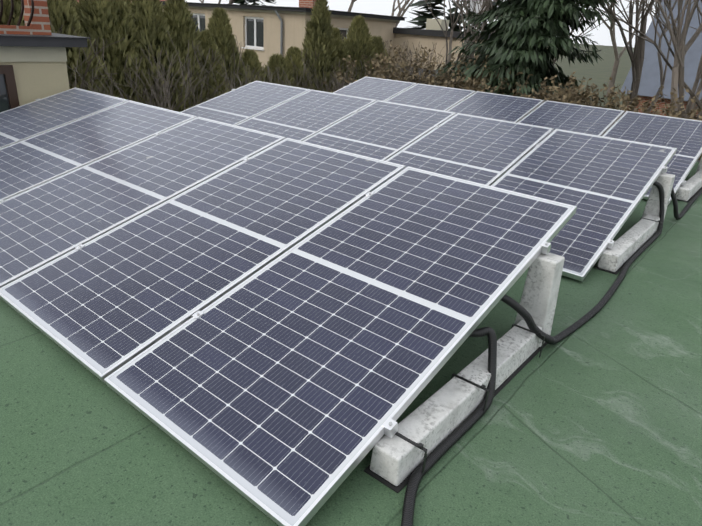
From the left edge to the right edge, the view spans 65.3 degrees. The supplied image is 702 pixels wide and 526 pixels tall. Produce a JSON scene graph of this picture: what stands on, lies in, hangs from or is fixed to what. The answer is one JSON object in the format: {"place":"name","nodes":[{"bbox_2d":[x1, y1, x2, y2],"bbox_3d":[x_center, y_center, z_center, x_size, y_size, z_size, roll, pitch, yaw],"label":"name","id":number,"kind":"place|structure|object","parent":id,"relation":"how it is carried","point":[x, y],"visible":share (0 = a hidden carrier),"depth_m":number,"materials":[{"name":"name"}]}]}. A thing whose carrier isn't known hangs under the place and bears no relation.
{"place":"outdoors","nodes":[
{"label":"outdoors","id":0,"kind":"place"},
{"bbox_2d":[0,0,51,34],"bbox_3d":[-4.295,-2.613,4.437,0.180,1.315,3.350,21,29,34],"label":"brick chimney","id":1,"kind":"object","parent":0,"point":[40,23],"depth_m":5.70,"materials":[{"name":"red brick"}]},
{"bbox_2d":[0,0,33,25],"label":"balcony railing","id":2,"kind":"object","parent":1,"relation":"attached to","point":[21,13],"visible":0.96,"depth_m":5.48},
{"bbox_2d":[0,62,69,105],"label":"wall","id":3,"kind":"structure","parent":0,"point":[37,80],"depth_m":5.80,"materials":[{"name":"paint"}]},
{"bbox_2d":[0,65,19,112],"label":"house window","id":4,"kind":"structure","parent":3,"relation":"in","point":[9,99],"depth_m":5.58,"materials":[{"name":"brown wood"}]},
{"bbox_2d":[0,33,90,61],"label":"roof","id":5,"kind":"structure","parent":3,"relation":"attached to","point":[29,48],"depth_m":5.63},
{"bbox_2d":[161,6,395,69],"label":"building wall","id":6,"kind":"structure","parent":0,"point":[294,30],"depth_m":19.61,"materials":[{"name":"beige paint"}]},
{"bbox_2d":[190,13,347,50],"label":"neighbour windows","id":7,"kind":"structure","parent":6,"relation":"in","point":[254,32],"depth_m":20.08,"materials":[{"name":"white plastic"}]},
{"bbox_2d":[275,10,282,54],"bbox_3d":[-2.615,-6.325,19.654,0.079,5.045,0.302,72,70,65],"label":"downspout","id":8,"kind":"object","parent":6,"relation":"attached to","point":[281,32],"visible":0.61,"depth_m":18.93,"materials":[{"name":"grey metal"}]},
{"bbox_2d":[160,1,406,21],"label":"roof","id":9,"kind":"structure","parent":6,"relation":"attached to","point":[293,10],"depth_m":19.63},
{"bbox_2d":[299,0,315,7],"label":"neighbour chimney","id":10,"kind":"object","parent":6,"relation":"attached to","point":[306,3],"depth_m":20.01,"materials":[{"name":"red brick"}]},
{"bbox_2d":[0,162,701,525],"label":"flat roof","id":11,"kind":"structure","parent":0,"point":[596,420],"depth_m":2.00,"materials":[{"name":"green rubber"}]},
{"bbox_2d":[0,87,128,148],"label":"solar panel","id":12,"kind":"object","parent":11,"relation":"on","point":[29,120],"visible":0.83,"depth_m":5.12,"materials":[{"name":"glass"}]},
{"bbox_2d":[0,100,196,200],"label":"solar panel","id":13,"kind":"object","parent":11,"relation":"on","point":[35,161],"visible":0.9,"depth_m":4.38,"materials":[{"name":"glass"}]},
{"bbox_2d":[0,117,285,287],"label":"solar panel","id":14,"kind":"object","parent":11,"relation":"on","point":[41,225],"visible":0.85,"depth_m":3.59,"materials":[{"name":"glass"}]},
{"bbox_2d":[0,138,405,382],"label":"solar panel","id":15,"kind":"object","parent":11,"relation":"on","point":[104,306],"visible":0.92,"depth_m":2.85,"materials":[{"name":"glass"}]},
{"bbox_2d":[181,81,310,124],"bbox_3d":[-1.573,-1.832,6.678,1.038,0.035,2.094,21,44,34],"label":"solar panel","id":16,"kind":"object","parent":11,"relation":"on","point":[243,103],"visible":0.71,"depth_m":6.87,"materials":[{"name":"glass"}]},
{"bbox_2d":[236,90,376,140],"bbox_3d":[-0.759,-1.519,6.079,1.038,0.035,2.094,21,44,34],"label":"solar panel","id":17,"kind":"object","parent":11,"relation":"on","point":[305,115],"visible":0.62,"depth_m":6.26,"materials":[{"name":"glass"}]},
{"bbox_2d":[104,166,576,525],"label":"solar panel","id":18,"kind":"object","parent":11,"relation":"on","point":[280,390],"visible":0.96,"depth_m":2.21,"materials":[{"name":"glass"}]},
{"bbox_2d":[333,77,416,100],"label":"solar panel","id":19,"kind":"object","parent":11,"relation":"on","point":[373,88],"visible":0.27,"depth_m":8.79,"materials":[{"name":"glass"}]},
{"bbox_2d":[303,100,455,160],"bbox_3d":[0.056,-1.205,5.481,1.038,0.035,2.094,21,44,34],"label":"solar panel","id":20,"kind":"object","parent":11,"relation":"on","point":[381,130],"visible":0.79,"depth_m":5.66,"materials":[{"name":"glass"}]},
{"bbox_2d":[386,83,475,110],"bbox_3d":[0.811,-2.185,7.867,1.038,0.035,2.094,21,44,34],"label":"solar panel","id":21,"kind":"object","parent":11,"relation":"on","point":[433,97],"visible":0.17,"depth_m":8.19,"materials":[{"name":"glass"}]},
{"bbox_2d":[401,327,496,525],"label":"corrugated conduit","id":22,"kind":"object","parent":11,"relation":"on","point":[437,453],"visible":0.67,"depth_m":2.00,"materials":[{"name":"black plastic"}]},
{"bbox_2d":[364,342,547,492],"bbox_3d":[0.524,0.539,2.290,0.140,0.006,1.343,21,29,34],"label":"rubber mat","id":23,"kind":"object","parent":11,"relation":"on","point":[400,486],"visible":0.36,"depth_m":1.85,"materials":[{"name":"black rubber"}]},
{"bbox_2d":[370,253,564,485],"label":"concrete ballast","id":24,"kind":"structure","parent":23,"relation":"on","point":[437,418],"depth_m":2.14,"materials":[{"name":"grey concrete"}]},
{"bbox_2d":[381,417,397,437],"bbox_3d":[0.129,0.546,1.823,0.037,0.047,0.040,21,44,34],"label":"end clamp","id":25,"kind":"object","parent":24,"relation":"on","point":[390,425],"visible":0.98,"depth_m":1.81,"materials":[{"name":"metal"}]},
{"bbox_2d":[395,432,427,473],"bbox_3d":[0.195,0.630,1.862,0.157,0.123,0.055,21,29,34],"label":"cable tie","id":26,"kind":"object","parent":24,"relation":"on","point":[419,445],"visible":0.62,"depth_m":1.81,"materials":[{"name":"black plastic"}]},
{"bbox_2d":[451,373,488,410],"bbox_3d":[0.473,0.511,2.178,0.157,0.123,0.040,21,29,34],"label":"cable tie","id":27,"kind":"object","parent":24,"relation":"on","point":[482,386],"visible":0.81,"depth_m":2.13,"materials":[{"name":"black plastic"}]},
{"bbox_2d":[511,323,544,357],"bbox_3d":[0.834,0.358,2.589,0.157,0.123,0.036,21,29,34],"label":"cable tie","id":28,"kind":"object","parent":24,"relation":"on","point":[538,333],"visible":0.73,"depth_m":2.55,"materials":[{"name":"black plastic"}]},
{"bbox_2d":[540,241,550,254],"bbox_3d":[0.906,-0.073,2.556,0.037,0.047,0.040,21,44,34],"label":"end clamp","id":29,"kind":"object","parent":24,"relation":"on","point":[546,247],"visible":0.98,"depth_m":2.54,"materials":[{"name":"metal"}]},
{"bbox_2d":[386,113,553,185],"bbox_3d":[0.870,-0.892,4.883,1.038,0.035,2.094,21,44,34],"label":"solar panel","id":30,"kind":"object","parent":11,"relation":"on","point":[484,150],"visible":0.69,"depth_m":5.06,"materials":[{"name":"glass"}]},
{"bbox_2d":[447,91,544,122],"bbox_3d":[1.625,-1.871,7.268,1.038,0.035,2.094,21,44,34],"label":"solar panel","id":31,"kind":"object","parent":11,"relation":"on","point":[516,109],"visible":0.23,"depth_m":7.59,"materials":[{"name":"glass"}]},
{"bbox_2d":[517,100,624,135],"bbox_3d":[2.439,-1.558,6.670,1.038,0.035,2.094,21,44,34],"label":"solar panel","id":32,"kind":"object","parent":11,"relation":"on","point":[597,121],"visible":0.27,"depth_m":6.99,"materials":[{"name":"glass"}]},
{"bbox_2d":[501,181,664,343],"bbox_3d":[1.483,-0.116,3.453,0.541,0.417,2.876,21,29,34],"label":"corrugated conduit","id":33,"kind":"object","parent":11,"relation":"on","point":[520,310],"visible":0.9,"depth_m":2.99,"materials":[{"name":"black plastic"}]},
{"bbox_2d":[491,129,676,280],"bbox_3d":[1.684,-0.578,4.285,1.038,0.035,2.094,21,44,34],"label":"solar panel","id":34,"kind":"object","parent":11,"relation":"on","point":[603,184],"visible":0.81,"depth_m":4.33,"materials":[{"name":"glass"}]},
{"bbox_2d":[595,234,653,274],"bbox_3d":[2.104,-0.132,4.089,0.140,0.006,1.371,21,29,34],"label":"rubber mat","id":35,"kind":"object","parent":11,"relation":"on","point":[617,271],"visible":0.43,"depth_m":3.61,"materials":[{"name":"black rubber"}]},
{"bbox_2d":[597,172,674,271],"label":"concrete ballast","id":36,"kind":"structure","parent":35,"relation":"on","point":[629,243],"depth_m":4.07,"materials":[{"name":"grey concrete"}]},
{"bbox_2d":[606,240,613,248],"bbox_3d":[1.718,-0.128,3.632,0.037,0.047,0.040,21,44,34],"label":"end clamp","id":37,"kind":"object","parent":36,"relation":"on","point":[610,244],"visible":0.98,"depth_m":3.62,"materials":[{"name":"metal"}]},
{"bbox_2d":[661,166,667,172],"bbox_3d":[2.495,-0.747,4.365,0.037,0.047,0.040,21,44,34],"label":"end clamp","id":38,"kind":"object","parent":36,"relation":"on","point":[664,169],"visible":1,"depth_m":4.35,"materials":[{"name":"metal"}]},
{"bbox_2d":[602,111,701,204],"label":"solar panel","id":39,"kind":"object","parent":11,"relation":"on","point":[683,136],"visible":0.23,"depth_m":6.32,"materials":[{"name":"glass"}]},
{"bbox_2d":[670,187,701,218],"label":"corrugated conduit","id":40,"kind":"object","parent":11,"relation":"on","point":[677,215],"visible":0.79,"depth_m":4.78,"materials":[{"name":"black plastic"}]},
{"bbox_2d":[677,187,701,201],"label":"rubber mat","id":41,"kind":"object","parent":11,"relation":"on","point":[690,198],"visible":0.18,"depth_m":5.45,"materials":[{"name":"black rubber"}]},
{"bbox_2d":[676,157,701,200],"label":"concrete ballast","id":42,"kind":"structure","parent":41,"relation":"on","point":[690,188],"depth_m":5.53,"materials":[{"name":"grey concrete"}]},
{"bbox_2d":[185,0,654,47],"label":"sky","id":43,"kind":"structure","parent":0,"point":[601,34],"materials":[{"name":"white"}]},
{"bbox_2d":[392,19,542,88],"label":"neighbour wing","id":44,"kind":"structure","parent":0,"point":[430,35],"depth_m":21.41,"materials":[{"name":"beige paint"}]},
{"bbox_2d":[543,43,633,108],"bbox_3d":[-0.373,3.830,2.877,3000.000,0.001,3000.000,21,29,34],"label":"ground","id":45,"kind":"structure","parent":0,"point":[599,72],"depth_m":106.52,"materials":[{"name":"green plant"}]},
{"bbox_2d":[0,0,24,25],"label":"thuja","id":46,"kind":"object","parent":45,"relation":"on","point":[7,11],"visible":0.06,"depth_m":7.68,"materials":[{"name":"green plant"}]},
{"bbox_2d":[47,0,119,97],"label":"thuja","id":47,"kind":"object","parent":45,"relation":"on","point":[63,13],"visible":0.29,"depth_m":8.25,"materials":[{"name":"green plant"}]},
{"bbox_2d":[67,0,153,103],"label":"thuja","id":48,"kind":"object","parent":45,"relation":"on","point":[111,21],"visible":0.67,"depth_m":8.72,"materials":[{"name":"green plant"}]},
{"bbox_2d":[50,21,221,111],"bbox_3d":[-3.669,-1.283,8.520,4.408,4.502,2.428,-3,24,-16],"label":"bare shrub","id":49,"kind":"object","parent":45,"relation":"on","point":[153,92],"visible":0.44,"depth_m":8.21,"materials":[{"name":"brown plant"}]},
{"bbox_2d":[113,0,192,111],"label":"thuja","id":50,"kind":"object","parent":45,"relation":"on","point":[150,19],"visible":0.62,"depth_m":9.19,"materials":[{"name":"green plant"}]},
{"bbox_2d":[153,0,210,111],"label":"thuja","id":51,"kind":"object","parent":45,"relation":"on","point":[180,21],"visible":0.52,"depth_m":9.78,"materials":[{"name":"green plant"}]},
{"bbox_2d":[116,37,275,108],"bbox_3d":[-2.353,-1.858,10.154,3.436,4.425,3.568,-4,24,-17],"label":"bare shrub","id":52,"kind":"object","parent":45,"relation":"on","point":[225,80],"visible":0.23,"depth_m":9.31,"materials":[{"name":"brown plant"}]},
{"bbox_2d":[188,29,230,101],"bbox_3d":[-2.818,-2.346,11.155,1.298,4.463,1.268,21,29,34],"label":"thuja","id":53,"kind":"object","parent":45,"relation":"on","point":[208,42],"visible":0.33,"depth_m":10.32,"materials":[{"name":"green plant"}]},
{"bbox_2d":[199,0,234,3],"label":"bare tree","id":54,"kind":"object","parent":45,"relation":"on","point":[230,1],"visible":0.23,"depth_m":51.96,"materials":[{"name":"brown plant"}]},
{"bbox_2d":[205,7,249,88],"bbox_3d":[-2.704,-2.756,11.606,1.243,4.870,1.238,21,29,34],"label":"thuja","id":55,"kind":"object","parent":45,"relation":"on","point":[219,28],"visible":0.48,"depth_m":10.73,"materials":[{"name":"green plant"}]},
{"bbox_2d":[233,49,265,86],"bbox_3d":[-2.213,-2.555,12.148,1.387,4.133,1.343,21,29,34],"label":"thuja","id":56,"kind":"object","parent":45,"relation":"on","point":[250,60],"visible":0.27,"depth_m":11.31,"materials":[{"name":"green plant"}]},
{"bbox_2d":[226,0,275,5],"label":"tree","id":57,"kind":"object","parent":45,"relation":"on","point":[241,2],"visible":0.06,"depth_m":52.76,"materials":[{"name":"green plant"}]},
{"bbox_2d":[262,53,300,87],"bbox_3d":[-1.720,-2.648,12.532,1.420,4.061,1.482,21,29,34],"label":"thuja","id":58,"kind":"object","parent":45,"relation":"on","point":[275,61],"visible":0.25,"depth_m":11.74,"materials":[{"name":"green plant"}]},
{"bbox_2d":[222,50,363,90],"bbox_3d":[-1.161,-2.341,11.717,3.301,4.219,3.545,21,29,34],"label":"bare shrub","id":59,"kind":"object","parent":45,"relation":"on","point":[360,77],"visible":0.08,"depth_m":11.12,"materials":[{"name":"brown plant"}]},
{"bbox_2d":[284,46,316,89],"bbox_3d":[-1.389,-2.911,12.998,1.558,4.215,1.281,21,29,34],"label":"thuja","id":60,"kind":"object","parent":45,"relation":"on","point":[294,53],"visible":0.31,"depth_m":12.15,"materials":[{"name":"green plant"}]},
{"bbox_2d":[280,56,357,91],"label":"bare shrub","id":61,"kind":"object","parent":45,"relation":"on","point":[332,80],"visible":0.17,"depth_m":11.90,"materials":[{"name":"brown plant"}]},
{"bbox_2d":[301,0,343,92],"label":"thuja","id":62,"kind":"object","parent":45,"relation":"on","point":[319,39],"visible":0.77,"depth_m":12.40,"materials":[{"name":"green plant"}]},
{"bbox_2d":[332,27,356,85],"bbox_3d":[-0.526,-3.569,14.083,1.393,4.667,1.518,21,29,34],"label":"thuja","id":63,"kind":"object","parent":45,"relation":"on","point":[342,52],"visible":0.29,"depth_m":13.18,"materials":[{"name":"green plant"}]},
{"bbox_2d":[347,0,356,11],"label":"bare tree","id":64,"kind":"object","parent":45,"relation":"on","point":[351,5],"visible":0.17,"depth_m":34.10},
{"bbox_2d":[343,14,378,84],"bbox_3d":[0.049,-3.909,14.577,1.566,4.969,1.566,21,29,34],"label":"thuja","id":65,"kind":"object","parent":45,"relation":"on","point":[359,42],"visible":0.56,"depth_m":13.61,"materials":[{"name":"green plant"}]},
{"bbox_2d":[372,36,393,74],"bbox_3d":[0.570,-3.931,15.292,1.678,4.510,1.467,21,29,34],"label":"thuja","id":66,"kind":"object","parent":45,"relation":"on","point":[379,44],"visible":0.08,"depth_m":14.39,"materials":[{"name":"green plant"}]},
{"bbox_2d":[330,39,445,89],"bbox_3d":[0.822,-3.071,13.384,3.309,4.483,3.737,8,24,8],"label":"bare shrub","id":67,"kind":"object","parent":45,"relation":"on","point":[397,61],"visible":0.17,"depth_m":12.62,"materials":[{"name":"brown plant"}]},
{"bbox_2d":[312,50,472,88],"bbox_3d":[0.749,-2.732,12.845,4.111,4.280,3.648,5,23,2],"label":"bare shrub","id":68,"kind":"object","parent":45,"relation":"on","point":[392,70],"visible":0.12,"depth_m":12.42,"materials":[{"name":"brown plant"}]},
{"bbox_2d":[322,47,465,92],"bbox_3d":[0.855,-2.518,12.265,3.179,4.359,4.379,21,29,34],"label":"shrub","id":69,"kind":"object","parent":45,"relation":"on","point":[386,76],"visible":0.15,"depth_m":11.43,"materials":[{"name":"brown plant"}]},
{"bbox_2d":[391,0,413,26],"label":"bare tree","id":70,"kind":"object","parent":45,"relation":"on","point":[403,9],"visible":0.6,"depth_m":44.21,"materials":[{"name":"plant"}]},
{"bbox_2d":[386,66,471,83],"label":"shrub","id":71,"kind":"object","parent":45,"relation":"on","point":[425,74],"depth_m":15.98,"materials":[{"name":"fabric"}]},
{"bbox_2d":[371,40,528,91],"bbox_3d":[1.822,-2.197,11.532,3.938,4.471,3.033,6,23,4],"label":"shrub","id":72,"kind":"object","parent":45,"relation":"on","point":[378,66],"visible":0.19,"depth_m":10.23,"materials":[{"name":"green plant"}]},
{"bbox_2d":[404,0,500,33],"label":"conifer","id":73,"kind":"object","parent":45,"relation":"on","point":[422,18],"visible":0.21,"depth_m":34.75,"materials":[{"name":"green plant"}]},
{"bbox_2d":[425,0,496,71],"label":"bare tree","id":74,"kind":"object","parent":45,"relation":"on","point":[453,25],"visible":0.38,"depth_m":15.64,"materials":[{"name":"brown plant"}]},
{"bbox_2d":[424,0,509,78],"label":"bare tree","id":75,"kind":"object","parent":45,"relation":"on","point":[485,3],"visible":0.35,"depth_m":12.80,"materials":[{"name":"brown plant"}]},
{"bbox_2d":[435,63,532,95],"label":"shrub","id":76,"kind":"object","parent":45,"relation":"on","point":[458,78],"visible":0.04,"depth_m":9.70,"materials":[{"name":"brown plant"}]},
{"bbox_2d":[441,71,593,102],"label":"shrub","id":77,"kind":"object","parent":45,"relation":"on","point":[481,89],"visible":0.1,"depth_m":9.49,"materials":[{"name":"brown plant"}]},
{"bbox_2d":[435,0,619,107],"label":"norway spruce","id":78,"kind":"object","parent":45,"relation":"on","point":[523,37],"visible":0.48,"depth_m":9.75,"materials":[{"name":"green plant"}]},
{"bbox_2d":[490,88,620,109],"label":"shrub","id":79,"kind":"object","parent":45,"relation":"on","point":[568,95],"depth_m":8.44,"materials":[{"name":"brown plant"}]},
{"bbox_2d":[496,0,673,84],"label":"bare tree","id":80,"kind":"object","parent":45,"relation":"on","point":[588,27],"visible":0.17,"depth_m":13.15,"materials":[{"name":"plant"}]},
{"bbox_2d":[518,72,679,117],"bbox_3d":[3.714,-1.066,9.537,3.356,4.214,4.035,21,29,34],"label":"shrub","id":81,"kind":"object","parent":45,"relation":"on","point":[550,95],"visible":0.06,"depth_m":8.93,"materials":[{"name":"brown plant"}]},
{"bbox_2d":[595,0,654,96],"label":"bare tree","id":82,"kind":"object","parent":45,"relation":"on","point":[616,62],"visible":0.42,"depth_m":50.83,"materials":[{"name":"brown plant"}]},
{"bbox_2d":[565,82,701,118],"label":"shrub","id":83,"kind":"object","parent":45,"relation":"on","point":[625,100],"visible":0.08,"depth_m":8.49,"materials":[{"name":"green plant"}]},
{"bbox_2d":[582,0,701,118],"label":"bare tree","id":84,"kind":"object","parent":45,"relation":"on","point":[674,29],"visible":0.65,"depth_m":9.87,"materials":[{"name":"brown plant"}]},
{"bbox_2d":[586,95,701,159],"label":"shrub","id":85,"kind":"object","parent":45,"relation":"on","point":[670,114],"depth_m":7.63,"materials":[{"name":"brown plant"}]},
{"bbox_2d":[601,0,694,113],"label":"bare tree","id":86,"kind":"object","parent":45,"relation":"on","point":[636,56],"visible":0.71,"depth_m":10.73,"materials":[{"name":"plant"}]},
{"bbox_2d":[655,0,701,117],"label":"bare tree","id":87,"kind":"object","parent":45,"relation":"on","point":[681,49],"visible":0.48,"depth_m":8.41,"materials":[{"name":"plant"}]},
{"bbox_2d":[672,103,701,120],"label":"shrub","id":88,"kind":"object","parent":45,"relation":"on","point":[676,111],"visible":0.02,"depth_m":8.28,"materials":[{"name":"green plant"}]},
{"bbox_2d":[685,0,701,120],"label":"bare tree","id":89,"kind":"object","parent":45,"relation":"on","point":[689,106],"visible":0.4,"depth_m":13.72,"materials":[{"name":"plant"}]},
{"bbox_2d":[621,0,701,116],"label":"brick house","id":90,"kind":"structure","parent":0,"point":[649,85],"depth_m":23.23,"materials":[{"name":"grey paint"}]},
{"bbox_3d":[-0.322,0.010,2.821,0.151,0.438,1.354,21,29,34],"label":"concrete ballast","id":91,"kind":"object","parent":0,"visible":0},
{"bbox_2d":[192,311,203,318],"bbox_3d":[-0.670,0.239,2.410,0.037,0.047,0.040,21,44,34],"label":"end clamp","id":92,"kind":"object","parent":91,"relation":"on","point":[197,314],"visible":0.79,"depth_m":2.40,"materials":[{"name":"metal"}]},
{"bbox_3d":[-1.126,-0.308,3.431,0.151,0.438,1.322,21,29,34],"label":"concrete ballast","id":93,"kind":"object","parent":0,"visible":0},
{"bbox_2d":[75,244,84,249],"bbox_3d":[-1.484,-0.075,3.008,0.037,0.047,0.040,21,44,34],"label":"end clamp","id":94,"kind":"object","parent":93,"relation":"on","point":[80,246],"visible":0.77,"depth_m":2.99,"materials":[{"name":"metal"}]}
]}

